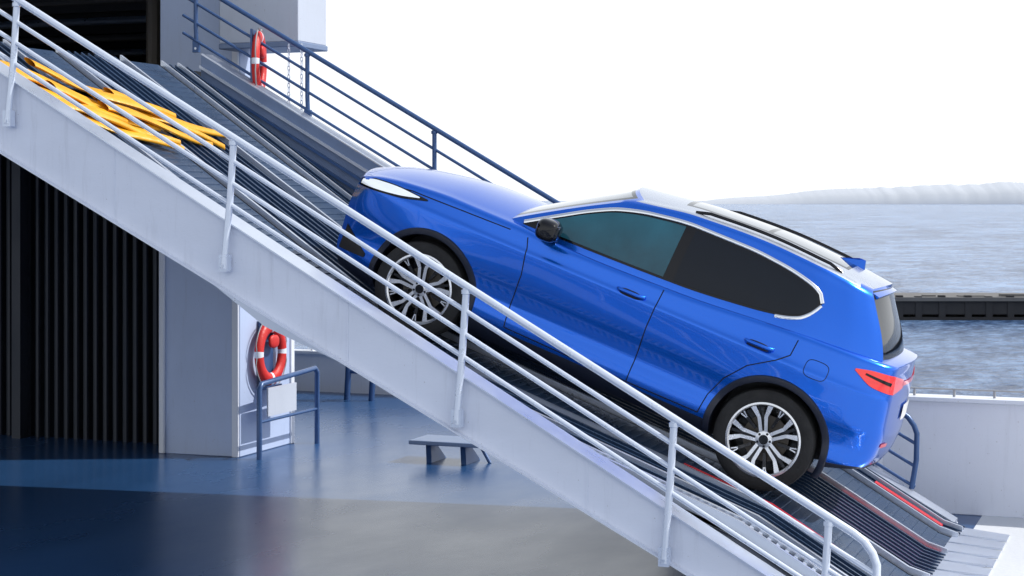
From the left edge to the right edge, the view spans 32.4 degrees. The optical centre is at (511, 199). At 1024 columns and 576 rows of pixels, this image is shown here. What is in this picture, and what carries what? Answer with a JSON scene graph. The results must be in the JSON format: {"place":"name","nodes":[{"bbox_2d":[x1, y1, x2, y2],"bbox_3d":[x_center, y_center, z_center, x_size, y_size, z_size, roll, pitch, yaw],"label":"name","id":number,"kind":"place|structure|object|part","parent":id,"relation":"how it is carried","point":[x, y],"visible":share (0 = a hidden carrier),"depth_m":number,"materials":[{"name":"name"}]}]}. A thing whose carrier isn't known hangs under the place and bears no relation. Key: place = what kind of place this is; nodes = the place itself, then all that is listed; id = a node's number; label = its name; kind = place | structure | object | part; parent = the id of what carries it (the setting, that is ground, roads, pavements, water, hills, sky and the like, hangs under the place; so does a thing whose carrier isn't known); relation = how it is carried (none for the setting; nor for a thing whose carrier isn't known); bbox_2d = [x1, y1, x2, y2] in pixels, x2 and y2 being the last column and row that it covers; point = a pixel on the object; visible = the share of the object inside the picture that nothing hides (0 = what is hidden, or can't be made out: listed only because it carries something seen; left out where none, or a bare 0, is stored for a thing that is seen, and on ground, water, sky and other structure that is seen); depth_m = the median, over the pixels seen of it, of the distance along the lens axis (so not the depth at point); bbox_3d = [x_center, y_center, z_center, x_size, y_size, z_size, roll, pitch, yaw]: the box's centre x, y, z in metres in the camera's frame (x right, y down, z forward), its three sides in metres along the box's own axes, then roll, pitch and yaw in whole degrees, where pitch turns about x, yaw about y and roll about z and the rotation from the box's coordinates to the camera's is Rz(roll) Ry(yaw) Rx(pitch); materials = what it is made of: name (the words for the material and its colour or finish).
{"place":"outdoors","nodes":[
{"label":"outdoors","id":0,"kind":"place"},
{"bbox_2d":[0,391,980,575],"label":"steel deck floor","id":1,"kind":"structure","parent":0,"point":[363,487],"depth_m":15.77,"materials":[{"name":"blue paint"}]},
{"bbox_2d":[0,0,327,457],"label":"ferry superstructure","id":2,"kind":"object","parent":1,"relation":"on","point":[109,330],"visible":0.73,"depth_m":20.45,"materials":[{"name":"white paint"}]},
{"bbox_2d":[254,322,286,389],"bbox_3d":[-2.691,1.701,19.596,0.130,0.796,0.710,0,0,21],"label":"life ring","id":3,"kind":"object","parent":2,"relation":"attached to","point":[267,341],"visible":0.85,"depth_m":19.58,"materials":[{"name":"red plastic"}]},
{"bbox_2d":[257,366,319,459],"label":"handrail gate","id":4,"kind":"structure","parent":1,"relation":"on","point":[281,399],"depth_m":19.49,"materials":[{"name":"blue metal"}]},
{"bbox_2d":[294,349,391,394],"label":"wall","id":5,"kind":"structure","parent":1,"relation":"on","point":[332,374],"depth_m":25.68,"materials":[{"name":"white metal"}]},
{"bbox_2d":[344,367,374,400],"bbox_3d":[-2.104,2.350,24.587,0.650,0.905,0.100,0,0,21],"label":"line handling stand","id":6,"kind":"object","parent":1,"relation":"on","point":[348,373],"visible":0.3,"depth_m":24.62,"materials":[{"name":"blue paint"}]},
{"bbox_2d":[409,435,490,464],"bbox_3d":[-0.618,2.688,18.875,0.857,0.245,0.500,0,0,21],"label":"deck bench","id":7,"kind":"object","parent":1,"relation":"on","point":[434,452],"visible":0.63,"depth_m":18.77,"materials":[{"name":"paint"}]},
{"bbox_2d":[0,39,1009,575],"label":"boarding ramp","id":8,"kind":"structure","parent":1,"relation":"on","point":[268,279],"depth_m":12.88,"materials":[{"name":"white paint"}]},
{"bbox_2d":[0,57,224,149],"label":"yellow rubber fender pile","id":9,"kind":"object","parent":8,"relation":"on","point":[112,116],"visible":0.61,"depth_m":14.69,"materials":[{"name":"yellow rubber"}]},
{"bbox_2d":[0,0,880,575],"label":"guard railing","id":10,"kind":"object","parent":8,"relation":"attached to","point":[676,422],"visible":1,"depth_m":11.87,"materials":[{"name":"metal"}]},
{"bbox_2d":[182,0,919,488],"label":"guard railing","id":11,"kind":"object","parent":8,"relation":"on","point":[196,42],"visible":0.33,"depth_m":17.20,"materials":[{"name":"metal"}]},
{"bbox_2d":[250,27,266,86],"bbox_3d":[-2.548,-1.379,17.708,0.130,0.698,0.624,0,0,1],"label":"life ring","id":12,"kind":"object","parent":11,"relation":"attached to","point":[258,71],"visible":0.84,"depth_m":17.55,"materials":[{"name":"red plastic"}]},
{"bbox_2d":[337,167,916,490],"bbox_3d":[0.939,0.698,14.039,4.700,1.800,2.412,22,7,17],"label":"blue suv","id":13,"kind":"object","parent":8,"relation":"on","point":[783,354],"visible":0.97,"depth_m":13.08,"materials":[{"name":"paint"}]},
{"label":"side windows","id":14,"kind":"part","parent":13,"relation":"part of","materials":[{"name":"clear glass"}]},
{"bbox_2d":[265,0,1023,200],"label":"sky","id":15,"kind":"structure","parent":0,"point":[697,100],"materials":[{"name":"white"}]},
{"bbox_2d":[294,201,1023,397],"bbox_3d":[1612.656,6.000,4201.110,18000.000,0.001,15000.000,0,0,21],"label":"sea water","id":16,"kind":"structure","parent":0,"point":[940,248],"depth_m":171.71,"materials":[{"name":"liquid"}]},
{"bbox_2d":[894,293,1023,319],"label":"timber pier","id":17,"kind":"structure","parent":16,"relation":"in","point":[960,306],"depth_m":88.01,"materials":[{"name":"black wood"}]},
{"bbox_2d":[701,182,1023,203],"bbox_3d":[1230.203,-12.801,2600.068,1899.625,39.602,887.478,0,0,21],"label":"headland hills","id":18,"kind":"structure","parent":0,"point":[1001,193],"depth_m":2507.17,"materials":[{"name":"white"}]},
{"bbox_2d":[974,516,1023,575],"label":"quay apron","id":19,"kind":"object","parent":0,"point":[1010,561],"depth_m":14.33,"materials":[{"name":"concrete"}]},
{"bbox_2d":[875,393,1023,517],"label":"wall","id":20,"kind":"structure","parent":19,"relation":"on","point":[971,455],"depth_m":15.64,"materials":[{"name":"white metal"}]},
{"bbox_2d":[910,387,1023,397],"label":"cable rail","id":21,"kind":"object","parent":20,"relation":"on","point":[954,392],"visible":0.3,"depth_m":15.72,"materials":[{"name":"grey metal"}]}
]}

